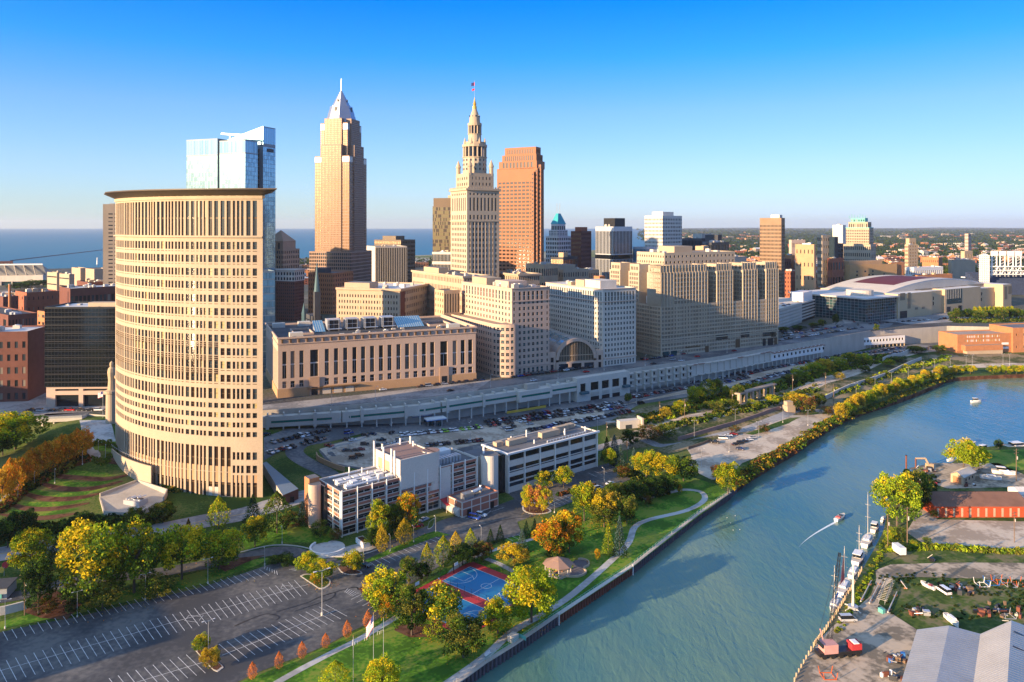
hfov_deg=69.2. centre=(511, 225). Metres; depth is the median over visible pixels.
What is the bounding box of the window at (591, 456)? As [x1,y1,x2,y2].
[584,453,595,460]
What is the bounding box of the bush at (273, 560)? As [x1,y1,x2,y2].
[267,555,280,563]
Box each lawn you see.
[0,464,133,513]
[0,558,269,628]
[7,508,78,515]
[15,498,91,506]
[29,487,106,496]
[48,477,122,486]
[63,470,114,476]
[242,475,727,681]
[987,449,1023,469]
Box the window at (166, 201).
[166,201,166,234]
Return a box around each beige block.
[72,267,85,285]
[86,268,102,279]
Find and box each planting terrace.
[0,513,73,519]
[12,502,89,511]
[26,492,100,501]
[42,480,122,491]
[56,474,127,480]
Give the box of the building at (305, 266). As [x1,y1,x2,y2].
[302,264,308,268]
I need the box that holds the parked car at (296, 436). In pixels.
[292,434,299,438]
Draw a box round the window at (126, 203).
[126,203,126,234]
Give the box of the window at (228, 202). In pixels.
[227,201,230,235]
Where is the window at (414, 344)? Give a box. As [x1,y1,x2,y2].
[413,343,416,367]
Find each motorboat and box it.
[834,513,844,521]
[848,564,857,578]
[851,527,864,565]
[870,520,878,532]
[921,580,935,590]
[943,612,958,627]
[970,397,981,402]
[980,474,1001,479]
[991,465,1015,474]
[1004,441,1023,446]
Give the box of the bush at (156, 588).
[137,571,177,600]
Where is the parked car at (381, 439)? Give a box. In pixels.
[376,437,386,440]
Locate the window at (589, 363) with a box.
[584,362,592,367]
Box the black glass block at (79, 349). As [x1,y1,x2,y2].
[44,301,114,406]
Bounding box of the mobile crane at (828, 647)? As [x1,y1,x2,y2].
[814,552,861,659]
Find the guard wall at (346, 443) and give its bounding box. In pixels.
[327,436,366,450]
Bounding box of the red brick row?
[0,306,36,325]
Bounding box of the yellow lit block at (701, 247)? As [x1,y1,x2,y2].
[695,245,708,249]
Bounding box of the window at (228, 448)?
[227,447,230,466]
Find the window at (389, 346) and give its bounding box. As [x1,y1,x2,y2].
[388,345,391,369]
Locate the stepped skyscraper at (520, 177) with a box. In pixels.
[497,147,544,271]
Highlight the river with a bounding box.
[474,378,1023,681]
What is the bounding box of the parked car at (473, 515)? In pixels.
[468,512,480,519]
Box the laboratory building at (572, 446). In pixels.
[481,422,599,492]
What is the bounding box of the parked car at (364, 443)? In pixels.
[360,441,368,445]
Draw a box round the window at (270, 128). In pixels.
[270,128,271,144]
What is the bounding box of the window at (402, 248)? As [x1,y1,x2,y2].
[402,248,402,281]
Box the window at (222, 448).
[221,447,224,465]
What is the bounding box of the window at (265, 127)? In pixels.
[265,127,266,143]
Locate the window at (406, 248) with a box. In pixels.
[406,248,406,281]
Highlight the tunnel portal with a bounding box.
[605,415,643,428]
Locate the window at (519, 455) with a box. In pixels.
[510,452,523,459]
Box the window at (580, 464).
[570,463,581,468]
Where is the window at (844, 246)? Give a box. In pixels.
[844,246,869,260]
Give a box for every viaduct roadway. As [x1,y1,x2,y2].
[263,320,892,409]
[263,380,489,408]
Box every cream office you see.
[411,266,490,315]
[499,269,541,284]
[558,264,588,280]
[587,268,598,278]
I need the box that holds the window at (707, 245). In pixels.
[707,245,728,249]
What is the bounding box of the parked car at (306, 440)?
[304,438,312,443]
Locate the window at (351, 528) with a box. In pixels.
[343,524,354,534]
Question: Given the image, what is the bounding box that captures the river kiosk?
[507,631,525,642]
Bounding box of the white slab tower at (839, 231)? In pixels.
[833,224,845,243]
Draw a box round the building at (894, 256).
[882,255,896,257]
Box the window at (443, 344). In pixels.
[440,341,446,365]
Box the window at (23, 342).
[22,341,24,398]
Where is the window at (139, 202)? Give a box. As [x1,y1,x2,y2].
[139,202,139,234]
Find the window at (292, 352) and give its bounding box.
[291,351,294,377]
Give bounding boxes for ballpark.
[961,251,1023,294]
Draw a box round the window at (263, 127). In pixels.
[263,127,264,142]
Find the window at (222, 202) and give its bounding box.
[221,201,224,235]
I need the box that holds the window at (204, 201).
[204,201,205,235]
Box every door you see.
[209,486,217,495]
[311,387,316,394]
[323,387,330,393]
[334,386,341,392]
[346,385,353,391]
[442,376,446,381]
[591,395,598,399]
[602,394,609,398]
[612,392,619,396]
[953,476,960,483]
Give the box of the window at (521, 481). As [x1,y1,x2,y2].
[510,479,523,486]
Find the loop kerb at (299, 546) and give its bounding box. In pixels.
[241,544,378,556]
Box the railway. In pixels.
[633,349,935,436]
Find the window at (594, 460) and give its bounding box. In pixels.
[584,459,595,464]
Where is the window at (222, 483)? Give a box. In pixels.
[221,482,224,495]
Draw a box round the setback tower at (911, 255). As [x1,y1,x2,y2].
[905,243,917,266]
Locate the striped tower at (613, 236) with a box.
[595,218,631,278]
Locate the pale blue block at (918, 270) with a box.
[905,265,942,275]
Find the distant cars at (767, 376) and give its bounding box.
[656,301,956,379]
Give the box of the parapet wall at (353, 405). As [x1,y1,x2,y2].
[263,330,870,411]
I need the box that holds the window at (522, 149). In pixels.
[499,149,539,269]
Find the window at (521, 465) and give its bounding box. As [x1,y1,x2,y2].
[510,463,523,470]
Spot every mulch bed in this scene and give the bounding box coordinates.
[23,589,80,619]
[220,555,264,571]
[359,587,378,611]
[395,623,443,636]
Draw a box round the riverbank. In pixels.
[731,374,1023,496]
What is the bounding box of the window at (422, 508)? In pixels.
[416,504,424,512]
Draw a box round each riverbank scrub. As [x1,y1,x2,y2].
[729,414,842,485]
[838,374,954,421]
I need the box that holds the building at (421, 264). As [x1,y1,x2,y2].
[415,261,427,267]
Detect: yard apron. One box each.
[908,508,1023,547]
[909,463,1023,488]
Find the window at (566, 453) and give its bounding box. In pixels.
[556,452,567,457]
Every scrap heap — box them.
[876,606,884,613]
[880,669,902,680]
[883,651,908,664]
[904,607,922,615]
[916,465,938,472]
[917,606,934,615]
[927,554,935,561]
[938,580,980,595]
[973,607,996,617]
[985,600,1021,620]
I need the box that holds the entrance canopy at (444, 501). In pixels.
[440,497,449,512]
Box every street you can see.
[0,393,105,415]
[843,320,859,322]
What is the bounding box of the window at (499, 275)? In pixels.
[499,275,538,284]
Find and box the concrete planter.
[356,536,369,547]
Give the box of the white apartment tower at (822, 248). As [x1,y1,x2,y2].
[817,234,830,286]
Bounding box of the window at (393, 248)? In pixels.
[393,248,394,281]
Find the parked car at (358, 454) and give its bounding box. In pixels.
[354,452,363,455]
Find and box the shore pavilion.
[0,261,12,263]
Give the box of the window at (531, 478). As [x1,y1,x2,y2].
[526,476,538,481]
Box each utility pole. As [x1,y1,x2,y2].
[886,514,889,545]
[904,507,910,544]
[1012,512,1016,541]
[1014,449,1018,480]
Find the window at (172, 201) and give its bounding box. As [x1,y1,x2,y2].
[172,201,172,234]
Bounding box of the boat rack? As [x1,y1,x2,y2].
[877,578,894,602]
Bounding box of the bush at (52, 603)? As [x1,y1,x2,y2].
[30,596,59,615]
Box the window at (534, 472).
[526,469,538,476]
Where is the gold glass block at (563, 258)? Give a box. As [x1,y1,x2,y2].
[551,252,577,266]
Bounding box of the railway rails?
[645,349,931,431]
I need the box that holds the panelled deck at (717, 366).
[690,351,771,383]
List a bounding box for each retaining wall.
[316,452,344,471]
[678,406,782,440]
[818,357,921,401]
[882,349,908,360]
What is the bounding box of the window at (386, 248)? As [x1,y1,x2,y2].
[386,248,386,281]
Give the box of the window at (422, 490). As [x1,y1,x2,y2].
[415,489,424,494]
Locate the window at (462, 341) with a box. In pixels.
[461,340,464,363]
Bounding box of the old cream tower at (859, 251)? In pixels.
[843,244,875,260]
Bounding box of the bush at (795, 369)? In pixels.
[790,365,810,377]
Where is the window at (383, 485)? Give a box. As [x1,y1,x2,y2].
[373,484,384,488]
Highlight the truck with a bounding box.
[441,502,459,516]
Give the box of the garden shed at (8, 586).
[0,577,17,599]
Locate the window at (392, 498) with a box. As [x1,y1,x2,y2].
[387,496,398,501]
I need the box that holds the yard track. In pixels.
[795,562,1023,681]
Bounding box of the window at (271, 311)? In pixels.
[266,273,274,323]
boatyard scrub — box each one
[834,537,890,632]
[873,571,1023,619]
[885,542,1023,554]
[902,469,937,490]
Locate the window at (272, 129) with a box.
[272,129,273,144]
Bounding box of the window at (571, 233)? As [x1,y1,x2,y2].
[571,233,589,267]
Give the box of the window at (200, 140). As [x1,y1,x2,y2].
[200,140,201,154]
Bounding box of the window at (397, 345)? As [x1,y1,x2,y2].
[396,344,399,369]
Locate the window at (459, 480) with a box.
[454,478,462,483]
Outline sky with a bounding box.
[0,0,1023,228]
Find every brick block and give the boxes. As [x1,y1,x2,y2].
[0,292,17,308]
[15,288,58,311]
[785,269,794,297]
[912,273,951,277]
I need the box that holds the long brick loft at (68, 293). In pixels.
[59,283,114,303]
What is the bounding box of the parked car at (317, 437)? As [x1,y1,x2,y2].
[314,435,322,440]
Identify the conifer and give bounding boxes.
[47,535,62,572]
[242,494,261,523]
[294,501,307,527]
[388,574,401,612]
[486,528,495,545]
[494,524,506,543]
[518,529,528,549]
[523,520,531,538]
[530,518,536,534]
[599,436,612,460]
[600,523,616,555]
[609,516,628,557]
[611,434,621,455]
[615,444,625,465]
[629,447,637,470]
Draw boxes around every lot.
[264,342,938,468]
[320,410,603,467]
[625,353,880,404]
[687,413,830,479]
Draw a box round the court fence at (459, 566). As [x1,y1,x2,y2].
[413,555,535,628]
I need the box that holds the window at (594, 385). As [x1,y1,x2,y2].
[591,381,597,389]
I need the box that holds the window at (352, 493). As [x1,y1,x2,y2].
[343,492,354,496]
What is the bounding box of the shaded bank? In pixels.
[242,512,334,549]
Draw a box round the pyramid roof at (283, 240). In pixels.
[275,230,295,248]
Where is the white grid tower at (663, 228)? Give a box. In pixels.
[645,212,681,248]
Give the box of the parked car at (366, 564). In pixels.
[361,561,371,567]
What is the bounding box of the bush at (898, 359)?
[894,355,907,361]
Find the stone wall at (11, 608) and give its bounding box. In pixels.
[0,601,26,615]
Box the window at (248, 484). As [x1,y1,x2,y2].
[247,483,250,496]
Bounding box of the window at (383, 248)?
[383,248,383,281]
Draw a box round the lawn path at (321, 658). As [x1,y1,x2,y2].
[274,616,397,681]
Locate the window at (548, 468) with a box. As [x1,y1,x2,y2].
[541,465,553,470]
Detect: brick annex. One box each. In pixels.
[447,484,497,517]
[886,261,903,275]
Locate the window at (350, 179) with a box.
[310,119,366,280]
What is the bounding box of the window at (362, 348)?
[361,346,364,371]
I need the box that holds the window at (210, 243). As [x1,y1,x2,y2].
[126,241,256,496]
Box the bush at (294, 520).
[281,511,305,526]
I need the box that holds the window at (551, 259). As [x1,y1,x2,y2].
[551,259,562,263]
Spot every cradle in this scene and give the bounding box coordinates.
[818,666,837,679]
[973,577,990,586]
[983,575,1000,585]
[998,608,1017,618]
[1000,577,1018,587]
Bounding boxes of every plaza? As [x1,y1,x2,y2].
[79,420,114,442]
[317,544,375,557]
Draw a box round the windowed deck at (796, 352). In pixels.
[771,344,824,365]
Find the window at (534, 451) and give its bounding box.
[526,448,538,455]
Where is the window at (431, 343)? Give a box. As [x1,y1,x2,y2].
[430,342,433,366]
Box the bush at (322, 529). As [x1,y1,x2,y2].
[309,518,329,535]
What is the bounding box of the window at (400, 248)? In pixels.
[400,248,401,281]
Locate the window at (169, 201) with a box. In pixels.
[169,201,169,234]
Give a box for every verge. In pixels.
[364,531,448,561]
[653,430,754,454]
[746,417,799,434]
[843,364,953,399]
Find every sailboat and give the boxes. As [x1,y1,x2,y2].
[829,565,841,612]
[837,546,849,596]
[860,496,872,548]
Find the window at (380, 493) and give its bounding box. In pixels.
[373,491,384,497]
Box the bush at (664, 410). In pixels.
[660,406,670,415]
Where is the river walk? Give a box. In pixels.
[444,489,707,681]
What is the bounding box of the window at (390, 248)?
[390,248,390,281]
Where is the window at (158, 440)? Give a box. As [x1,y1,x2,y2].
[158,440,159,458]
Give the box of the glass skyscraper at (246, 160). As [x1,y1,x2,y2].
[186,126,274,270]
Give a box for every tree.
[0,410,51,449]
[0,433,16,455]
[0,457,26,492]
[0,462,15,500]
[0,517,25,547]
[5,453,34,486]
[6,283,33,289]
[6,525,55,570]
[7,507,38,532]
[16,450,43,482]
[20,554,58,613]
[21,280,43,287]
[29,444,50,473]
[35,440,60,471]
[44,437,67,465]
[50,434,76,463]
[53,517,128,595]
[59,433,81,457]
[59,510,99,531]
[66,428,92,457]
[70,426,94,451]
[105,514,167,592]
[124,506,146,529]
[140,533,171,553]
[148,498,177,522]
[157,523,212,579]
[191,631,210,650]
[192,527,244,569]
[198,645,220,668]
[205,495,230,529]
[240,515,270,546]
[247,661,257,679]
[260,490,294,532]
[274,651,283,668]
[293,550,320,570]
[297,641,306,658]
[306,557,338,580]
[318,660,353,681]
[320,633,329,648]
[339,548,364,573]
[342,620,351,637]
[361,563,406,611]
[362,652,401,681]
[363,527,379,545]
[363,610,371,627]
[365,499,390,536]
[375,523,388,551]
[376,592,397,617]
[384,501,404,534]
[392,583,428,635]
[395,491,421,528]
[395,517,413,544]
[398,555,419,582]
[413,579,462,634]
[415,562,430,580]
[420,543,434,574]
[420,605,444,636]
[432,535,453,566]
[437,612,487,657]
[448,542,476,564]
[449,531,462,551]
[464,527,476,545]
[472,540,493,560]
[477,595,515,633]
[494,541,530,567]
[501,564,559,622]
[520,483,537,510]
[531,514,572,553]
[533,484,553,511]
[534,470,554,488]
[552,465,574,487]
[557,509,586,552]
[570,480,595,520]
[588,502,617,526]
[589,487,620,519]
[594,548,600,561]
[602,446,616,466]
[604,482,628,500]
[612,465,630,477]
[614,494,638,523]
[619,429,641,445]
[624,393,631,401]
[624,478,648,502]
[629,450,663,476]
[643,476,666,498]
[643,495,652,504]
[649,452,680,479]
[658,473,679,491]
[670,455,699,480]
[672,400,689,411]
[686,385,706,401]
[710,378,722,393]
[710,464,721,478]
[712,401,727,409]
[713,461,741,493]
[722,385,729,395]
[724,399,740,408]
[730,383,744,398]
[731,461,740,471]
[764,394,782,402]
[778,327,789,331]
[781,373,800,383]
[782,391,809,408]
[791,325,806,329]
[794,396,817,414]
[804,361,826,373]
[808,322,819,326]
[811,393,826,406]
[814,358,835,372]
[817,319,825,325]
[832,314,838,324]
[833,402,847,417]
[836,403,852,416]
[839,352,860,364]
[843,401,856,413]
[844,398,859,407]
[849,394,859,402]
[852,392,865,408]
[855,352,871,363]
[857,391,871,407]
[858,365,871,372]
[864,377,875,383]
[866,390,875,405]
[868,471,923,525]
[870,390,879,400]
[872,384,882,398]
[873,324,879,331]
[878,383,887,398]
[880,371,891,375]
[881,360,895,365]
[886,384,895,392]
[891,381,901,392]
[893,377,904,391]
[895,381,909,391]
[900,467,932,511]
[901,379,912,388]
[905,346,927,352]
[907,375,917,382]
[907,378,914,386]
[914,375,923,386]
[916,374,928,381]
[920,369,930,379]
[931,344,947,352]
[932,367,942,376]
[932,373,940,379]
[935,364,945,374]
[941,437,985,467]
[942,365,947,376]
[943,266,947,273]
[947,311,956,318]
[949,367,957,373]
[952,307,961,318]
[953,365,965,373]
[960,310,968,318]
[963,308,972,317]
[963,365,977,373]
[971,445,992,469]
[972,310,981,318]
[978,310,987,318]
[987,365,1000,373]
[989,309,996,317]
[993,439,1002,448]
[998,308,1008,319]
[999,365,1012,372]
[1006,309,1014,318]
[1009,308,1019,317]
[1011,365,1022,373]
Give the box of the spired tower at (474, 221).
[449,82,500,276]
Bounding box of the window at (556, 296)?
[556,296,633,356]
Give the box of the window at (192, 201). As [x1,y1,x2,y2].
[192,201,193,235]
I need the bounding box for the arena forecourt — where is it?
[880,312,1018,323]
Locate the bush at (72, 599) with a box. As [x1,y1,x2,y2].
[57,582,93,613]
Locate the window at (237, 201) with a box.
[237,201,238,235]
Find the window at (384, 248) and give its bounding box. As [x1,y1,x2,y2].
[384,248,385,281]
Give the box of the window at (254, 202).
[253,201,256,235]
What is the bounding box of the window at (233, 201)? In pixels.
[233,201,234,235]
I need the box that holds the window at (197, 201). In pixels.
[197,201,198,235]
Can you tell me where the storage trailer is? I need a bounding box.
[892,542,905,554]
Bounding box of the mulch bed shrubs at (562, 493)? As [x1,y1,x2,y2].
[555,483,595,495]
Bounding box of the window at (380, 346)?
[379,345,382,370]
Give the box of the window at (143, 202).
[143,202,143,234]
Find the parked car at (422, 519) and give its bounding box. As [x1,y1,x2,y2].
[418,517,428,521]
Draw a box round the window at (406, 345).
[405,344,408,368]
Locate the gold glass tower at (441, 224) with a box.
[433,195,450,251]
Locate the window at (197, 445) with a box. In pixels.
[197,445,198,464]
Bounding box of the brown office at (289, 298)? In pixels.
[275,280,303,320]
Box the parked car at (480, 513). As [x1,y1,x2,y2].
[476,511,486,516]
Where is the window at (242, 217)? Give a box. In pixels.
[241,201,243,235]
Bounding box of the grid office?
[432,250,450,269]
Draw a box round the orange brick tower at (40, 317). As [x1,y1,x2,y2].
[37,310,44,324]
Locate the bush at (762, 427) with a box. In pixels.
[757,424,770,431]
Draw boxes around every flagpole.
[352,635,353,681]
[366,612,373,658]
[382,617,383,656]
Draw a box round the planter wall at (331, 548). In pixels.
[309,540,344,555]
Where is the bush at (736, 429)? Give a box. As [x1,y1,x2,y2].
[729,425,739,431]
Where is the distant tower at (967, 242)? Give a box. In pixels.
[965,234,970,250]
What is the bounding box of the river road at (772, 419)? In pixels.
[598,407,828,450]
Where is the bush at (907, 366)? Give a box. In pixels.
[902,364,911,368]
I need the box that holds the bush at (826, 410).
[819,405,833,414]
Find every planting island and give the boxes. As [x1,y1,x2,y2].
[197,649,221,669]
[302,574,328,587]
[339,565,360,573]
[428,518,434,527]
[524,503,549,512]
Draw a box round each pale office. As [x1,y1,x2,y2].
[451,276,549,376]
[545,279,636,366]
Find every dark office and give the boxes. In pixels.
[682,234,710,249]
[702,235,721,245]
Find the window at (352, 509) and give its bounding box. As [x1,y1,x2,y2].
[343,507,354,513]
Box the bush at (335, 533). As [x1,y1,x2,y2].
[329,528,342,539]
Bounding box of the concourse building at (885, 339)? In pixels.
[864,334,904,348]
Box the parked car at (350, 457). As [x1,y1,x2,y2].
[348,455,357,459]
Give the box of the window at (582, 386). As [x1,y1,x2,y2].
[580,383,584,391]
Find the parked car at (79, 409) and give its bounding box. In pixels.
[75,407,84,410]
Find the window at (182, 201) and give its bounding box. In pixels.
[182,201,183,234]
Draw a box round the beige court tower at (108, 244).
[103,203,114,283]
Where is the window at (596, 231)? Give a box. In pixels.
[596,231,604,253]
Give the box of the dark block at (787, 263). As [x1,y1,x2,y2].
[785,259,790,269]
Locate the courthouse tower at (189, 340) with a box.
[104,188,276,496]
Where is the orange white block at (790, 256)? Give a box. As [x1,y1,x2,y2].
[785,253,794,268]
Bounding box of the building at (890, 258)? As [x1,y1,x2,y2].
[884,257,899,259]
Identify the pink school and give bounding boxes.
[789,239,804,254]
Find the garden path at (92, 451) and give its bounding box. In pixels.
[0,447,100,500]
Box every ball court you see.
[412,586,486,627]
[443,567,518,606]
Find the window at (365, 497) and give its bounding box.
[358,495,369,501]
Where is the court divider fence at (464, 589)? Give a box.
[437,575,491,602]
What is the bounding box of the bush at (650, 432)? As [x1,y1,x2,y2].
[635,424,662,439]
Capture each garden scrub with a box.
[0,512,163,539]
[90,438,118,465]
[160,483,181,492]
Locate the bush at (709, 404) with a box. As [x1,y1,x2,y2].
[703,401,713,408]
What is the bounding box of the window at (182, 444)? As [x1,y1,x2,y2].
[182,444,183,462]
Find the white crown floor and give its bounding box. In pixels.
[275,268,305,280]
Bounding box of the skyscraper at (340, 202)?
[309,85,371,280]
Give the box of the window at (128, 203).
[128,203,128,234]
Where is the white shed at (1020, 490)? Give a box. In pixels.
[1008,487,1023,497]
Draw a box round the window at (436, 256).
[432,254,450,269]
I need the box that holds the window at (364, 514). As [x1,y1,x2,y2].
[358,512,369,518]
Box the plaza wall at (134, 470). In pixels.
[111,444,151,483]
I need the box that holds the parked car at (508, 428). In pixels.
[505,427,513,430]
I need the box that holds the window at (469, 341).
[468,339,471,363]
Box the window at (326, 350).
[325,349,328,374]
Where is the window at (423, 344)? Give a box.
[422,342,425,367]
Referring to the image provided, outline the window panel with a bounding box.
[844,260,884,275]
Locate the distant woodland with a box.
[300,228,1023,274]
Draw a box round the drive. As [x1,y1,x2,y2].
[0,546,337,602]
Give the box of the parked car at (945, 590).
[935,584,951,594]
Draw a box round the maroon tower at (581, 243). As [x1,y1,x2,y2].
[571,227,590,267]
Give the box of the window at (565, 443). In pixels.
[556,441,567,447]
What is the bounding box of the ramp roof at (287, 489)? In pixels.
[263,462,297,503]
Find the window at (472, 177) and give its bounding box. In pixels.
[452,177,496,276]
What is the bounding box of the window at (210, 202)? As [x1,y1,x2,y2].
[209,201,211,235]
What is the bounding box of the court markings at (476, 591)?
[425,567,512,621]
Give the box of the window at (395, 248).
[395,248,395,281]
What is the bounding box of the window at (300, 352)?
[299,350,302,376]
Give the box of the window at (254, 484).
[253,483,256,496]
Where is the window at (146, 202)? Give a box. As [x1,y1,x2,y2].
[146,202,146,234]
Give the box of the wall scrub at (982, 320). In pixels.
[949,317,1023,322]
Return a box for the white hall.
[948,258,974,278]
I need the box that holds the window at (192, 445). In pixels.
[192,445,193,463]
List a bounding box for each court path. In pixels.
[449,538,532,571]
[485,558,514,573]
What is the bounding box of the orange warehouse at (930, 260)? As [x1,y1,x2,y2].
[922,255,942,265]
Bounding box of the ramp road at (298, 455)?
[285,423,404,477]
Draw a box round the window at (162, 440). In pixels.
[162,440,163,459]
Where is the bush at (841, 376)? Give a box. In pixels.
[831,372,845,379]
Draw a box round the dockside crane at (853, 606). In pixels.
[845,566,861,613]
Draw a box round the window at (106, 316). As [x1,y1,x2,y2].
[45,308,114,385]
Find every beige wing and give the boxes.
[47,270,61,289]
[59,272,73,285]
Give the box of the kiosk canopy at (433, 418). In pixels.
[424,415,446,425]
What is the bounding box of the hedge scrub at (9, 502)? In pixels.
[0,453,91,512]
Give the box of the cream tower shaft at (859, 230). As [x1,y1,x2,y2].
[845,215,873,243]
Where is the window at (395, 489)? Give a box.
[387,487,398,493]
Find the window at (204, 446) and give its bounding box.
[204,446,205,464]
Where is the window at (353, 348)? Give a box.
[352,347,355,372]
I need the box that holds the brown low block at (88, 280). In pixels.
[77,278,102,285]
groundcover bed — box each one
[93,441,120,453]
[109,453,120,464]
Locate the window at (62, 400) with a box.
[57,395,78,405]
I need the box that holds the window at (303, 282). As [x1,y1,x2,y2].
[275,282,303,320]
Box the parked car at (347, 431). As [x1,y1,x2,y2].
[344,429,353,433]
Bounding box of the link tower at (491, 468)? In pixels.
[464,447,504,493]
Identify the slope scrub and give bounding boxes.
[610,458,670,497]
[636,381,776,424]
[660,383,819,429]
[767,353,895,392]
[825,354,951,396]
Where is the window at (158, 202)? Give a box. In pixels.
[158,202,159,234]
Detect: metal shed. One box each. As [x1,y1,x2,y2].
[901,625,979,681]
[974,620,1023,681]
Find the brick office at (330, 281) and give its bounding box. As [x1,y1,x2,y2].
[308,267,352,313]
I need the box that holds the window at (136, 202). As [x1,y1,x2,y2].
[136,202,136,234]
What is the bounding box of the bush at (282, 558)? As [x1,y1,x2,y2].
[276,551,294,566]
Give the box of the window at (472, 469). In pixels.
[454,461,474,487]
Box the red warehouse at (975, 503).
[923,491,1023,516]
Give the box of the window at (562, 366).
[559,364,567,369]
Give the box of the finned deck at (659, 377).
[630,364,693,391]
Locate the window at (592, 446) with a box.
[584,444,595,450]
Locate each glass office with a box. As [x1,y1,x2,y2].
[263,269,274,371]
[633,246,655,262]
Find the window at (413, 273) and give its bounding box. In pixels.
[413,273,471,288]
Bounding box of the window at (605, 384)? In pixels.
[602,380,608,387]
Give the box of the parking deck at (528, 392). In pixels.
[263,380,576,429]
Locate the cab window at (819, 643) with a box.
[817,639,822,648]
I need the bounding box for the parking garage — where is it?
[778,290,814,329]
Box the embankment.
[606,353,1023,450]
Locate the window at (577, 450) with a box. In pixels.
[570,448,581,453]
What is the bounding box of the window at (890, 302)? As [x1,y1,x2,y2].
[790,293,895,321]
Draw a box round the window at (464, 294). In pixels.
[452,294,547,372]
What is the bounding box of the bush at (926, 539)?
[921,536,932,544]
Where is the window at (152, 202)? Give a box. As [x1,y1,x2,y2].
[152,202,152,234]
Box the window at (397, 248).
[397,248,397,281]
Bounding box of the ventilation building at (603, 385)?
[572,370,630,401]
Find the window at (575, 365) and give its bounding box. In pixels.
[572,363,580,367]
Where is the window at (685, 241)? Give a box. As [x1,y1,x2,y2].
[682,240,700,249]
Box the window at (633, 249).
[633,249,642,260]
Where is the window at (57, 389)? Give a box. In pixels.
[57,389,78,390]
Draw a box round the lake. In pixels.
[0,229,644,268]
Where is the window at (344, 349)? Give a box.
[343,348,346,373]
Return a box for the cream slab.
[367,245,406,281]
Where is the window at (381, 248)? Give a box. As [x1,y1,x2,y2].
[381,248,381,281]
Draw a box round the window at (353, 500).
[343,499,354,505]
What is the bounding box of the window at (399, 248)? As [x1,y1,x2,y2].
[399,248,399,281]
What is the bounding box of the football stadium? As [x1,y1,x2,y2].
[0,264,50,284]
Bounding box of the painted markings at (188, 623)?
[0,467,614,681]
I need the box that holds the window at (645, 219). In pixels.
[645,219,679,246]
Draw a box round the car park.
[0,463,642,681]
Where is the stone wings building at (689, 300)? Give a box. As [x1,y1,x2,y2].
[610,245,778,356]
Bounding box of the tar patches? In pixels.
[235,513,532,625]
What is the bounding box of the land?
[686,228,1023,264]
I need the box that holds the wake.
[804,521,835,541]
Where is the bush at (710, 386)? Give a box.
[699,378,719,397]
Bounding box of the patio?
[570,560,587,574]
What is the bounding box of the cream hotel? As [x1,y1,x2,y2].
[336,281,428,319]
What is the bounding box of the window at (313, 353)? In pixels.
[310,349,317,375]
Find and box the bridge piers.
[734,383,776,403]
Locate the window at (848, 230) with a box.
[848,230,868,242]
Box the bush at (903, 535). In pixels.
[894,525,906,541]
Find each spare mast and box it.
[860,580,871,601]
[869,580,880,603]
[887,592,897,612]
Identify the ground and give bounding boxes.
[0,228,1023,425]
[0,343,1023,681]
[810,445,1023,652]
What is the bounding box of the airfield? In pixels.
[415,249,632,260]
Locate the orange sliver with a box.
[594,275,604,278]
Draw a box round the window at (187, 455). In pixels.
[186,444,188,463]
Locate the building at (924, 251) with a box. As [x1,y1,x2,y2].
[919,250,927,254]
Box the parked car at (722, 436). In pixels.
[718,435,727,438]
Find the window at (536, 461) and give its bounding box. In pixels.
[526,459,538,465]
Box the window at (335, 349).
[334,348,337,373]
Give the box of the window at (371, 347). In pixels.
[370,346,373,371]
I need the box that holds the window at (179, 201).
[179,201,179,234]
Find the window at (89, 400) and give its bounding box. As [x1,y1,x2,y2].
[84,395,105,405]
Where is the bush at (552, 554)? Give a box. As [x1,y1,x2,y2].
[544,542,568,557]
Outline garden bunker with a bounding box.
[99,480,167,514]
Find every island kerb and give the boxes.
[196,649,223,671]
[301,574,330,588]
[338,564,361,574]
[522,502,550,513]
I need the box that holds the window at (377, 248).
[377,248,378,281]
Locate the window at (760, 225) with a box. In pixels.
[760,225,780,296]
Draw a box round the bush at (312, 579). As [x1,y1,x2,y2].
[309,573,320,583]
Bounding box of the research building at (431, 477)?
[320,436,477,537]
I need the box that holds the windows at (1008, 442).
[1008,442,1023,444]
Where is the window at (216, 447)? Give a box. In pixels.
[215,446,217,465]
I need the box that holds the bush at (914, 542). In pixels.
[909,540,918,545]
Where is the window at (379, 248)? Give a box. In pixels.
[379,248,379,281]
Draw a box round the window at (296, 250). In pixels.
[285,250,298,267]
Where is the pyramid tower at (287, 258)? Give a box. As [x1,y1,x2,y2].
[275,248,299,268]
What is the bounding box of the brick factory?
[939,323,1023,353]
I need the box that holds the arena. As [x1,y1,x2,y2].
[788,275,1011,321]
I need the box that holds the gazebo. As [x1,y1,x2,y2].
[543,556,573,576]
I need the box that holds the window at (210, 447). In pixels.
[209,446,211,465]
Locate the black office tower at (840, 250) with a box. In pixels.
[838,243,842,257]
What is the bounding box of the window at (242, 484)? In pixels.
[241,483,243,496]
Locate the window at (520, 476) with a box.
[510,473,523,481]
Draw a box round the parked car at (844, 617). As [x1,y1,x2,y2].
[838,613,857,622]
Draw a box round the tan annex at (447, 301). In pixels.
[435,288,459,316]
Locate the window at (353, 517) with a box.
[343,516,354,522]
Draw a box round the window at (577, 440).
[570,437,581,444]
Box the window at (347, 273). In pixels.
[309,273,347,313]
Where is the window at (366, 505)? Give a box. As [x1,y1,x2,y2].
[358,503,369,509]
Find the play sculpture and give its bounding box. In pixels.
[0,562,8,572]
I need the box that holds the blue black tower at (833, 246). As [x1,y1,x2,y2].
[829,237,837,257]
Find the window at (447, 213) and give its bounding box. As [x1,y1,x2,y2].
[433,207,450,251]
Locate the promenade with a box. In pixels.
[829,363,1023,414]
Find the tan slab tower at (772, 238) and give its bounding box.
[760,215,784,296]
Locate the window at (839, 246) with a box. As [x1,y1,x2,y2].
[838,245,842,256]

